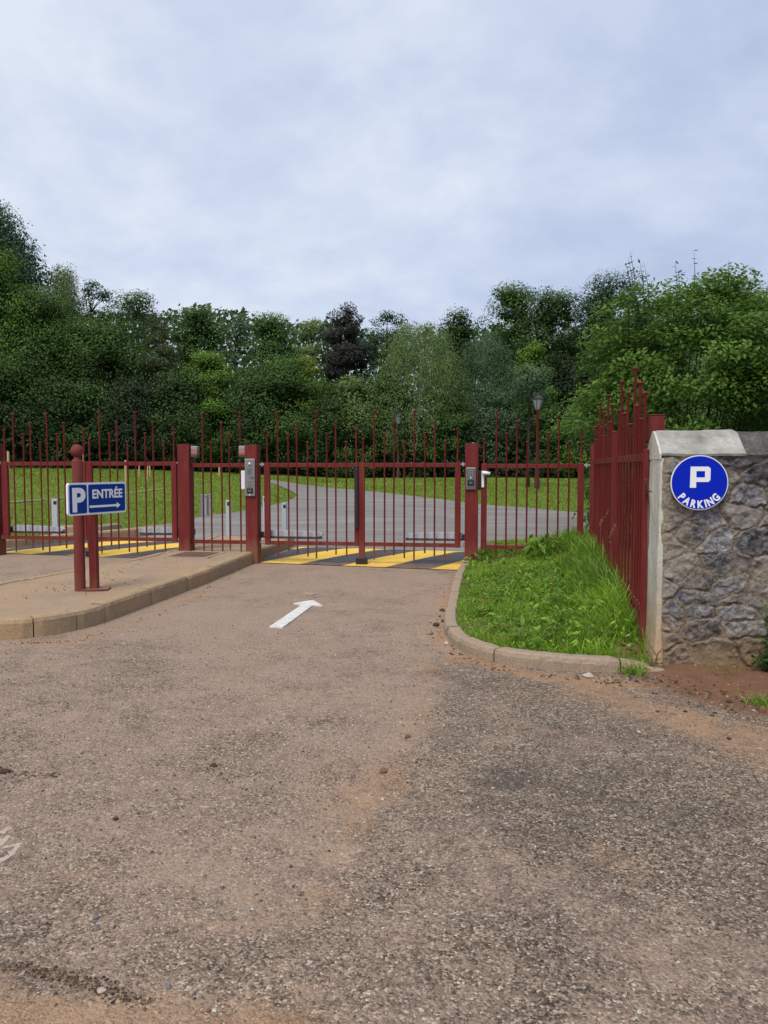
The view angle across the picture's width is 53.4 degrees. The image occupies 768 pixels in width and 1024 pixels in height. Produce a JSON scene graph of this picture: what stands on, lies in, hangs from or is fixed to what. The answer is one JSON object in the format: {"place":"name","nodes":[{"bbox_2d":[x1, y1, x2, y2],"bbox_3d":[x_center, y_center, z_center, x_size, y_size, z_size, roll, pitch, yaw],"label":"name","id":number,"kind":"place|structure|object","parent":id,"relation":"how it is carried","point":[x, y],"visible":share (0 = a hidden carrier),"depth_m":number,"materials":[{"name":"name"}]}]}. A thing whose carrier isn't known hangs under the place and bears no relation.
{"place":"outdoors","nodes":[
{"label":"outdoors","id":0,"kind":"place"},
{"bbox_2d":[10,456,630,541],"bbox_3d":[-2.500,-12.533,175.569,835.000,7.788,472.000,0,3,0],"label":"ground","id":1,"kind":"structure","parent":0,"point":[282,475],"depth_m":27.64,"materials":[{"name":"green plant"}]},
{"bbox_2d":[0,444,5,554],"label":"gate post","id":2,"kind":"object","parent":1,"relation":"on","point":[2,546],"visible":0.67,"depth_m":13.07,"materials":[{"name":"red metal"}]},
{"bbox_2d":[11,525,64,533],"bbox_3d":[-5.976,0.295,13.139,1.040,0.135,0.112,0,3,9],"label":"gate motor","id":3,"kind":"object","parent":2,"relation":"attached to","point":[38,529],"visible":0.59,"depth_m":13.08,"materials":[{"name":"grey metal"}]},
{"bbox_2d":[0,413,86,551],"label":"gate leaf","id":4,"kind":"object","parent":2,"relation":"attached to","point":[5,465],"visible":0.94,"depth_m":12.94,"materials":[{"name":"red paint"}]},
{"bbox_2d":[0,199,58,392],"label":"broadleaf tree","id":5,"kind":"object","parent":1,"relation":"on","point":[8,238],"visible":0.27,"depth_m":44.06,"materials":[{"name":"green plant"}]},
{"bbox_2d":[0,243,58,453],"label":"broadleaf tree","id":6,"kind":"object","parent":1,"relation":"on","point":[3,269],"visible":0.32,"depth_m":41.13,"materials":[{"name":"green plant"}]},
{"bbox_2d":[0,343,85,461],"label":"shrub","id":7,"kind":"object","parent":1,"relation":"on","point":[19,381],"visible":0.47,"depth_m":40.42,"materials":[{"name":"green plant"}]},
{"bbox_2d":[0,281,107,461],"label":"broadleaf tree","id":8,"kind":"object","parent":1,"relation":"on","point":[42,308],"visible":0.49,"depth_m":41.75,"materials":[{"name":"green plant"}]},
{"bbox_2d":[51,499,57,534],"bbox_3d":[-7.024,0.183,16.334,0.128,0.919,0.088,0,3,9],"label":"photocell post","id":9,"kind":"object","parent":1,"relation":"on","point":[54,503],"visible":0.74,"depth_m":16.29,"materials":[{"name":"white metal"}]},
{"bbox_2d":[41,262,96,385],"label":"birch tree","id":10,"kind":"object","parent":1,"relation":"on","point":[64,284],"visible":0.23,"depth_m":45.23,"materials":[{"name":"green plant"}]},
{"bbox_2d":[23,358,136,467],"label":"shrub","id":11,"kind":"object","parent":1,"relation":"on","point":[74,393],"visible":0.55,"depth_m":41.15,"materials":[{"name":"green plant"}]},
{"bbox_2d":[6,525,170,547],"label":"kerb","id":12,"kind":"structure","parent":1,"relation":"on","point":[10,543],"depth_m":15.90,"materials":[{"name":"concrete"}]},
{"bbox_2d":[60,523,120,533],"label":"kerb","id":13,"kind":"structure","parent":1,"relation":"on","point":[104,527],"depth_m":17.84,"materials":[{"name":"concrete"}]},
{"bbox_2d":[78,279,113,359],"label":"broadleaf tree","id":14,"kind":"object","parent":1,"relation":"on","point":[90,292],"visible":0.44,"depth_m":46.36,"materials":[{"name":"green plant"}]},
{"bbox_2d":[42,308,164,460],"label":"broadleaf tree","id":15,"kind":"object","parent":1,"relation":"on","point":[117,343],"visible":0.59,"depth_m":42.72,"materials":[{"name":"green plant"}]},
{"bbox_2d":[85,372,176,468],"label":"shrub","id":16,"kind":"object","parent":1,"relation":"on","point":[131,391],"visible":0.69,"depth_m":41.73,"materials":[{"name":"green plant"}]},
{"bbox_2d":[85,288,186,399],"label":"broadleaf tree","id":17,"kind":"object","parent":1,"relation":"on","point":[142,315],"visible":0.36,"depth_m":46.23,"materials":[{"name":"green plant"}]},
{"bbox_2d":[104,315,194,468],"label":"spruce tree","id":18,"kind":"object","parent":1,"relation":"on","point":[161,362],"visible":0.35,"depth_m":43.66,"materials":[{"name":"green plant"}]},
{"bbox_2d":[133,367,227,471],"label":"shrub","id":19,"kind":"object","parent":1,"relation":"on","point":[176,386],"visible":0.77,"depth_m":42.17,"materials":[{"name":"green plant"}]},
{"bbox_2d":[160,304,237,445],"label":"broadleaf tree","id":20,"kind":"object","parent":1,"relation":"on","point":[199,325],"visible":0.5,"depth_m":46.24,"materials":[{"name":"green plant"}]},
{"bbox_2d":[166,345,247,470],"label":"shrub","id":21,"kind":"object","parent":1,"relation":"on","point":[207,365],"visible":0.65,"depth_m":43.11,"materials":[{"name":"green plant"}]},
{"bbox_2d":[226,500,231,535],"bbox_3d":[-3.223,0.211,15.835,0.096,0.921,0.088,0,3,8],"label":"photocell post","id":22,"kind":"object","parent":1,"relation":"on","point":[227,517],"visible":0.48,"depth_m":15.80,"materials":[{"name":"white metal"}]},
{"bbox_2d":[219,315,254,393],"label":"broadleaf tree","id":23,"kind":"object","parent":1,"relation":"on","point":[239,327],"visible":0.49,"depth_m":51.01,"materials":[{"name":"green plant"}]},
{"bbox_2d":[206,369,299,474],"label":"shrub","id":24,"kind":"object","parent":1,"relation":"on","point":[247,385],"visible":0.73,"depth_m":42.34,"materials":[{"name":"green plant"}]},
{"bbox_2d":[226,310,315,458],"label":"broadleaf tree","id":25,"kind":"object","parent":1,"relation":"on","point":[271,328],"visible":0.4,"depth_m":45.99,"materials":[{"name":"green plant"}]},
{"bbox_2d":[282,503,286,529],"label":"photocell post","id":26,"kind":"object","parent":1,"relation":"on","point":[284,516],"visible":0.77,"depth_m":16.30,"materials":[{"name":"grey metal"}]},
{"bbox_2d":[233,347,344,474],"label":"shrub","id":27,"kind":"object","parent":1,"relation":"on","point":[284,373],"visible":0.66,"depth_m":42.63,"materials":[{"name":"green plant"}]},
{"bbox_2d":[280,354,332,474],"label":"shrub","id":28,"kind":"object","parent":1,"relation":"on","point":[292,395],"visible":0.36,"depth_m":43.70,"materials":[{"name":"green plant"}]},
{"bbox_2d":[286,317,338,397],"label":"broadleaf tree","id":29,"kind":"object","parent":1,"relation":"on","point":[306,331],"visible":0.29,"depth_m":49.22,"materials":[{"name":"green plant"}]},
{"bbox_2d":[281,392,366,477],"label":"shrub","id":30,"kind":"object","parent":1,"relation":"on","point":[330,404],"visible":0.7,"depth_m":42.82,"materials":[{"name":"green plant"}]},
{"bbox_2d":[0,400,682,477],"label":"undergrowth","id":31,"kind":"object","parent":1,"relation":"on","point":[417,459],"visible":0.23,"depth_m":43.06,"materials":[{"name":"green plant"}]},
{"bbox_2d":[314,301,377,475],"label":"broadleaf tree","id":32,"kind":"object","parent":1,"relation":"on","point":[341,361],"visible":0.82,"depth_m":45.72,"materials":[{"name":"purple plant"}]},
{"bbox_2d":[318,370,389,477],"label":"shrub","id":33,"kind":"object","parent":1,"relation":"on","point":[351,390],"visible":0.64,"depth_m":43.54,"materials":[{"name":"green plant"}]},
{"bbox_2d":[41,302,705,465],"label":"wood","id":34,"kind":"object","parent":1,"relation":"on","point":[225,314],"visible":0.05,"depth_m":57.66,"materials":[{"name":"green plant"}]},
{"bbox_2d":[358,366,418,477],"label":"shrub","id":35,"kind":"object","parent":1,"relation":"on","point":[385,403],"visible":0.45,"depth_m":44.32,"materials":[{"name":"green plant"}]},
{"bbox_2d":[355,310,421,427],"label":"broadleaf tree","id":36,"kind":"object","parent":1,"relation":"on","point":[377,337],"visible":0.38,"depth_m":50.99,"materials":[{"name":"green plant"}]},
{"bbox_2d":[394,412,401,477],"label":"street lamp","id":37,"kind":"object","parent":1,"relation":"on","point":[397,420],"visible":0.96,"depth_m":42.78,"materials":[{"name":"black metal"}]},
{"bbox_2d":[362,318,480,476],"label":"birch tree","id":38,"kind":"object","parent":1,"relation":"on","point":[418,349],"visible":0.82,"depth_m":43.61,"materials":[{"name":"green plant"}]},
{"bbox_2d":[406,387,479,477],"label":"shrub","id":39,"kind":"object","parent":1,"relation":"on","point":[449,420],"visible":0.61,"depth_m":43.53,"materials":[{"name":"green plant"}]},
{"bbox_2d":[423,303,487,426],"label":"broadleaf tree","id":40,"kind":"object","parent":1,"relation":"on","point":[461,333],"visible":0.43,"depth_m":48.84,"materials":[{"name":"green plant"}]},
{"bbox_2d":[446,330,530,468],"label":"birch tree","id":41,"kind":"object","parent":1,"relation":"on","point":[486,377],"visible":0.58,"depth_m":44.51,"materials":[{"name":"green plant"}]},
{"bbox_2d":[466,388,531,475],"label":"shrub","id":42,"kind":"object","parent":1,"relation":"on","point":[509,417],"visible":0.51,"depth_m":43.62,"materials":[{"name":"green plant"}]},
{"bbox_2d":[474,277,544,474],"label":"broadleaf tree","id":43,"kind":"object","parent":1,"relation":"on","point":[510,299],"visible":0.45,"depth_m":46.73,"materials":[{"name":"green plant"}]},
{"bbox_2d":[498,358,557,486],"bbox_3d":[5.840,-3.371,30.852,2.422,5.526,2.551,0,3,0],"label":"broadleaf tree","id":44,"kind":"object","parent":1,"relation":"on","point":[533,379],"visible":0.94,"depth_m":30.56,"materials":[{"name":"green plant"}]},
{"bbox_2d":[505,338,561,475],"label":"broadleaf tree","id":45,"kind":"object","parent":1,"relation":"on","point":[533,352],"visible":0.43,"depth_m":43.99,"materials":[{"name":"green plant"}]},
{"bbox_2d":[532,392,543,487],"bbox_3d":[6.009,-2.806,29.887,0.470,3.761,0.407,0,3,0],"label":"street lamp","id":46,"kind":"object","parent":1,"relation":"on","point":[538,399],"visible":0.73,"depth_m":29.80,"materials":[{"name":"black metal"}]},
{"bbox_2d":[500,280,601,475],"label":"broadleaf tree","id":47,"kind":"object","parent":1,"relation":"on","point":[552,311],"visible":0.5,"depth_m":45.44,"materials":[{"name":"green plant"}]},
{"bbox_2d":[530,405,571,477],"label":"shrub","id":48,"kind":"object","parent":1,"relation":"on","point":[547,414],"visible":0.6,"depth_m":42.36,"materials":[{"name":"green plant"}]},
{"bbox_2d":[531,322,607,476],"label":"broadleaf tree","id":49,"kind":"object","parent":1,"relation":"on","point":[564,364],"visible":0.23,"depth_m":44.37,"materials":[{"name":"green plant"}]},
{"bbox_2d":[549,403,594,477],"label":"shrub","id":50,"kind":"object","parent":1,"relation":"on","point":[564,461],"visible":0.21,"depth_m":41.76,"materials":[{"name":"green plant"}]},
{"bbox_2d":[560,269,660,389],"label":"broadleaf tree","id":51,"kind":"object","parent":1,"relation":"on","point":[608,291],"visible":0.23,"depth_m":45.24,"materials":[{"name":"green plant"}]},
{"bbox_2d":[545,250,767,538],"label":"cherry tree","id":52,"kind":"object","parent":1,"relation":"on","point":[739,337],"visible":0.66,"depth_m":12.55,"materials":[{"name":"green plant"}]},
{"bbox_2d":[561,344,763,515],"bbox_3d":[7.315,-1.922,18.959,6.063,5.305,5.684,0,3,0],"label":"shrub","id":53,"kind":"object","parent":1,"relation":"on","point":[698,409],"visible":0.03,"depth_m":17.85,"materials":[{"name":"green plant"}]},
{"bbox_2d":[645,429,767,667],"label":"stone wall","id":54,"kind":"structure","parent":1,"relation":"on","point":[707,587],"depth_m":5.78,"materials":[{"name":"stone"}]},
{"bbox_2d":[614,367,648,640],"bbox_3d":[2.319,-0.151,7.245,0.058,2.320,2.161,1,3,11],"label":"railing","id":55,"kind":"object","parent":54,"relation":"attached to","point":[637,458],"visible":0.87,"depth_m":6.75,"materials":[{"name":"red metal"}]},
{"bbox_2d":[670,455,727,509],"bbox_3d":[2.357,-0.221,5.731,0.410,0.410,0.081,0,3,9],"label":"parking sign","id":56,"kind":"object","parent":54,"relation":"attached to","point":[698,482],"visible":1,"depth_m":5.69,"materials":[{"name":"metal"}]},
{"bbox_2d":[683,268,767,413],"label":"broadleaf tree","id":57,"kind":"object","parent":1,"relation":"on","point":[762,289],"visible":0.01,"depth_m":42.24,"materials":[{"name":"green plant"}]},
{"bbox_2d":[124,480,588,551],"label":"park road","id":58,"kind":"structure","parent":0,"point":[379,516],"depth_m":20.05,"materials":[{"name":"grey asphalt"}]},
{"bbox_2d":[0,547,767,1023],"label":"road","id":59,"kind":"structure","parent":0,"point":[264,597],"depth_m":3.35,"materials":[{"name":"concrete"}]},
{"bbox_2d":[0,827,21,862],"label":"worn marking","id":60,"kind":"object","parent":59,"relation":"on","point":[15,848],"visible":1,"depth_m":3.13,"materials":[{"name":"paint"}]},
{"bbox_2d":[0,765,60,779],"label":"dirt crumbs","id":61,"kind":"object","parent":59,"relation":"on","point":[52,774],"visible":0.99,"depth_m":3.87,"materials":[{"name":"brown soil"}]},
{"bbox_2d":[0,956,161,1011],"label":"dirt crumbs","id":62,"kind":"object","parent":59,"relation":"on","point":[112,992],"visible":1,"depth_m":2.31,"materials":[{"name":"brown soil"}]},
{"bbox_2d":[6,540,178,557],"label":"speed ramp","id":63,"kind":"structure","parent":59,"relation":"on","point":[109,550],"depth_m":13.88,"materials":[{"name":"yellow paint"}]},
{"bbox_2d":[0,567,249,643],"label":"dirt crumbs","id":64,"kind":"object","parent":59,"relation":"on","point":[112,627],"visible":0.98,"depth_m":7.08,"materials":[{"name":"brown soil"}]},
{"bbox_2d":[0,536,293,639],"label":"kerb","id":65,"kind":"structure","parent":59,"relation":"on","point":[70,620],"depth_m":8.16,"materials":[{"name":"concrete"}]},
{"bbox_2d":[0,536,279,616],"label":"traffic island","id":66,"kind":"structure","parent":65,"relation":"on","point":[57,598],"depth_m":9.09,"materials":[{"name":"beige concrete"}]},
{"bbox_2d":[70,445,85,591],"bbox_3d":[-3.378,0.072,8.448,0.139,1.631,0.139,0,3,0],"label":"bollard","id":67,"kind":"object","parent":66,"relation":"on","point":[77,451],"visible":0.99,"depth_m":8.41,"materials":[{"name":"red metal"}]},
{"bbox_2d":[66,482,125,590],"bbox_3d":[-3.230,0.270,8.526,0.353,1.200,0.844,2,4,37],"label":"entrance sign","id":68,"kind":"object","parent":66,"relation":"on","point":[92,501],"visible":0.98,"depth_m":8.48,"materials":[{"name":"blue metal"}]},
{"bbox_2d":[177,444,194,550],"bbox_3d":[-3.256,-0.196,12.570,0.204,1.831,0.204,0,3,8],"label":"gate post","id":69,"kind":"object","parent":66,"relation":"on","point":[186,522],"visible":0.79,"depth_m":12.48,"materials":[{"name":"red metal"}]},
{"bbox_2d":[85,412,178,556],"bbox_3d":[-4.167,-0.445,12.687,1.713,2.425,0.110,1,3,9],"label":"gate leaf","id":70,"kind":"object","parent":69,"relation":"attached to","point":[174,484],"visible":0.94,"depth_m":12.66,"materials":[{"name":"red paint"}]},
{"bbox_2d":[139,527,195,534],"bbox_3d":[-3.627,0.315,12.787,0.970,0.135,0.112,0,3,9],"label":"gate motor","id":71,"kind":"object","parent":69,"relation":"attached to","point":[159,530],"visible":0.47,"depth_m":12.76,"materials":[{"name":"grey metal"}]},
{"bbox_2d":[190,446,199,457],"bbox_3d":[-3.105,-0.978,12.502,0.145,0.200,0.120,0,3,9],"label":"warning lamp","id":72,"kind":"object","parent":69,"relation":"attached to","point":[194,451],"visible":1,"depth_m":12.45,"materials":[{"name":"grey plastic"}]},
{"bbox_2d":[200,494,212,515],"bbox_3d":[-2.982,-0.120,12.832,0.185,0.370,0.150,0,3,9],"label":"control box","id":73,"kind":"object","parent":69,"relation":"attached to","point":[207,504],"visible":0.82,"depth_m":12.78,"materials":[{"name":"grey metal"}]},
{"bbox_2d":[191,412,245,551],"bbox_3d":[-2.693,-0.442,12.462,0.940,2.355,0.058,0,3,8],"label":"railing","id":74,"kind":"object","parent":69,"relation":"attached to","point":[221,465],"visible":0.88,"depth_m":12.45,"materials":[{"name":"red metal"}]},
{"bbox_2d":[163,551,224,557],"bbox_3d":[-2.966,0.688,11.984,0.720,0.050,0.820,0,3,9],"label":"chamber cover","id":75,"kind":"object","parent":66,"relation":"on","point":[196,554],"visible":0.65,"depth_m":11.97,"materials":[{"name":"metal"}]},
{"bbox_2d":[245,445,260,563],"bbox_3d":[-2.124,-0.130,12.404,0.204,1.918,0.204,0,3,9],"label":"gate post","id":76,"kind":"object","parent":65,"relation":"on","point":[253,521],"visible":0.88,"depth_m":12.33,"materials":[{"name":"red metal"}]},
{"bbox_2d":[238,446,244,456],"bbox_3d":[-2.274,-0.971,12.377,0.145,0.200,0.120,0,3,9],"label":"warning lamp","id":77,"kind":"object","parent":76,"relation":"attached to","point":[241,451],"visible":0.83,"depth_m":12.32,"materials":[{"name":"grey plastic"}]},
{"bbox_2d":[241,471,244,488],"bbox_3d":[-2.265,-0.521,12.400,0.084,0.300,0.105,1,3,9],"label":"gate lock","id":78,"kind":"object","parent":76,"relation":"attached to","point":[242,479],"visible":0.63,"depth_m":12.35,"materials":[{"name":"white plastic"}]},
{"bbox_2d":[245,459,254,495],"bbox_3d":[-2.153,-0.553,12.252,0.170,0.600,0.056,0,3,9],"label":"intercom panel","id":79,"kind":"object","parent":76,"relation":"attached to","point":[249,477],"visible":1,"depth_m":12.25,"materials":[{"name":"metal"}]},
{"bbox_2d":[261,530,323,538],"bbox_3d":[-1.526,0.364,12.474,1.080,0.135,0.112,0,3,9],"label":"gate motor","id":80,"kind":"object","parent":76,"relation":"attached to","point":[283,534],"visible":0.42,"depth_m":12.42,"materials":[{"name":"grey metal"}]},
{"bbox_2d":[259,411,358,558],"bbox_3d":[-1.215,-0.429,12.246,1.631,2.355,0.068,0,3,8],"label":"gate leaf","id":81,"kind":"object","parent":76,"relation":"attached to","point":[267,509],"visible":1,"depth_m":12.24,"materials":[{"name":"red paint"}]},
{"bbox_2d":[191,763,281,800],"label":"dirt crumbs","id":82,"kind":"object","parent":59,"relation":"on","point":[221,773],"visible":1,"depth_m":3.79,"materials":[{"name":"brown soil"}]},
{"bbox_2d":[269,600,321,628],"bbox_3d":[-0.889,1.074,8.125,0.350,0.014,1.534,0,3,4],"label":"road arrow","id":83,"kind":"object","parent":59,"relation":"on","point":[291,616],"visible":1,"depth_m":8.06,"materials":[{"name":"white paint"}]},
{"bbox_2d":[261,547,464,569],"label":"speed ramp","id":84,"kind":"structure","parent":59,"relation":"on","point":[453,560],"depth_m":12.80,"materials":[{"name":"yellow paint"}]},
{"bbox_2d":[408,577,660,686],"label":"dirt crumbs","id":85,"kind":"object","parent":59,"relation":"on","point":[430,634],"visible":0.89,"depth_m":5.72,"materials":[{"name":"brown soil"}]},
{"bbox_2d":[444,561,663,671],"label":"kerb","id":86,"kind":"structure","parent":59,"relation":"on","point":[459,638],"depth_m":5.97,"materials":[{"name":"concrete"}]},
{"bbox_2d":[618,659,654,678],"bbox_3d":[1.850,1.151,5.713,0.432,0.148,0.343,0,3,0],"label":"grass tuft","id":87,"kind":"object","parent":59,"relation":"on","point":[637,671],"visible":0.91,"depth_m":5.66,"materials":[{"name":"green plant"}]},
{"bbox_2d":[583,675,763,719],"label":"dirt crumbs","id":88,"kind":"object","parent":59,"relation":"on","point":[686,690],"visible":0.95,"depth_m":5.25,"materials":[{"name":"soil"}]},
{"bbox_2d":[611,672,767,730],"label":"dirt crumbs","id":89,"kind":"object","parent":59,"relation":"on","point":[702,705],"visible":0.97,"depth_m":5.15,"materials":[{"name":"brown soil"}]},
{"bbox_2d":[737,689,767,708],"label":"grass tuft","id":90,"kind":"object","parent":59,"relation":"on","point":[764,701],"visible":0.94,"depth_m":5.00,"materials":[{"name":"green plant"}]},
{"bbox_2d":[751,603,767,671],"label":"leafy plant","id":91,"kind":"object","parent":59,"relation":"on","point":[764,656],"visible":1,"depth_m":5.64,"materials":[{"name":"green plant"}]},
{"bbox_2d":[0,0,767,463],"label":"sky","id":92,"kind":"structure","parent":0,"point":[301,160],"materials":[{"name":"white"}]},
{"bbox_2d":[454,522,674,665],"bbox_3d":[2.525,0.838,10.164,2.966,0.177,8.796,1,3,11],"label":"verge","id":93,"kind":"structure","parent":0,"point":[630,656],"depth_m":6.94,"materials":[{"name":"green plant"}]},
{"bbox_2d":[464,443,478,561],"bbox_3d":[1.361,-0.103,11.882,0.204,1.926,0.204,0,3,9],"label":"gate post","id":94,"kind":"object","parent":93,"relation":"on","point":[471,503],"visible":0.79,"depth_m":11.79,"materials":[{"name":"red metal"}]},
{"bbox_2d":[354,410,464,563],"bbox_3d":[0.408,-0.373,11.997,1.767,2.439,0.125,1,3,9],"label":"gate leaf","id":95,"kind":"object","parent":94,"relation":"attached to","point":[361,559],"visible":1,"depth_m":12.01,"materials":[{"name":"red paint"}]},
{"bbox_2d":[405,532,464,540],"bbox_3d":[0.823,0.384,12.123,1.010,0.135,0.112,0,3,9],"label":"gate motor","id":96,"kind":"object","parent":94,"relation":"attached to","point":[439,536],"visible":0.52,"depth_m":12.08,"materials":[{"name":"grey metal"}]},
{"bbox_2d":[466,468,475,489],"bbox_3d":[1.334,-0.512,11.736,0.150,0.340,0.045,0,3,8],"label":"intercom panel","id":97,"kind":"object","parent":94,"relation":"attached to","point":[470,478],"visible":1,"depth_m":11.72,"materials":[{"name":"metal"}]},
{"bbox_2d":[459,550,637,653],"bbox_3d":[1.741,0.831,9.015,1.867,0.198,6.231,1,3,11],"label":"clover","id":98,"kind":"object","parent":93,"relation":"on","point":[487,628],"visible":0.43,"depth_m":7.54,"materials":[{"name":"green plant"}]},
{"bbox_2d":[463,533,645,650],"bbox_3d":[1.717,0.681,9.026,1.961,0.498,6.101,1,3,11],"label":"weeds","id":99,"kind":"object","parent":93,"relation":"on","point":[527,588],"visible":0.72,"depth_m":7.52,"materials":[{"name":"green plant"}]},
{"bbox_2d":[589,443,593,538],"bbox_3d":[3.187,-0.083,11.608,0.128,1.918,0.128,1,3,11],"label":"fence post","id":100,"kind":"object","parent":93,"relation":"on","point":[591,487],"visible":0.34,"depth_m":11.54,"materials":[{"name":"red metal"}]},
{"bbox_2d":[478,410,589,557],"bbox_3d":[2.280,-0.381,11.674,1.694,2.355,0.165,0,3,9],"label":"fence","id":101,"kind":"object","parent":100,"relation":"attached to","point":[483,473],"depth_m":11.71,"materials":[{"name":"red metal"}]},
{"bbox_2d":[610,432,622,581],"bbox_3d":[2.557,0.092,8.420,0.108,1.938,0.108,1,3,11],"label":"fence post","id":102,"kind":"object","parent":93,"relation":"on","point":[613,490],"visible":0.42,"depth_m":8.37,"materials":[{"name":"red metal"}]},
{"bbox_2d":[593,395,616,567],"bbox_3d":[2.859,-0.337,9.969,0.058,2.265,3.119,1,3,11],"label":"railing","id":103,"kind":"object","parent":102,"relation":"attached to","point":[602,472],"visible":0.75,"depth_m":9.92,"materials":[{"name":"red metal"}]},
{"bbox_2d":[647,414,665,457],"bbox_3d":[2.290,0.177,6.481,0.128,1.993,0.128,1,3,11],"label":"fence post","id":104,"kind":"object","parent":93,"relation":"on","point":[656,422],"visible":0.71,"depth_m":6.37,"materials":[{"name":"red metal"}]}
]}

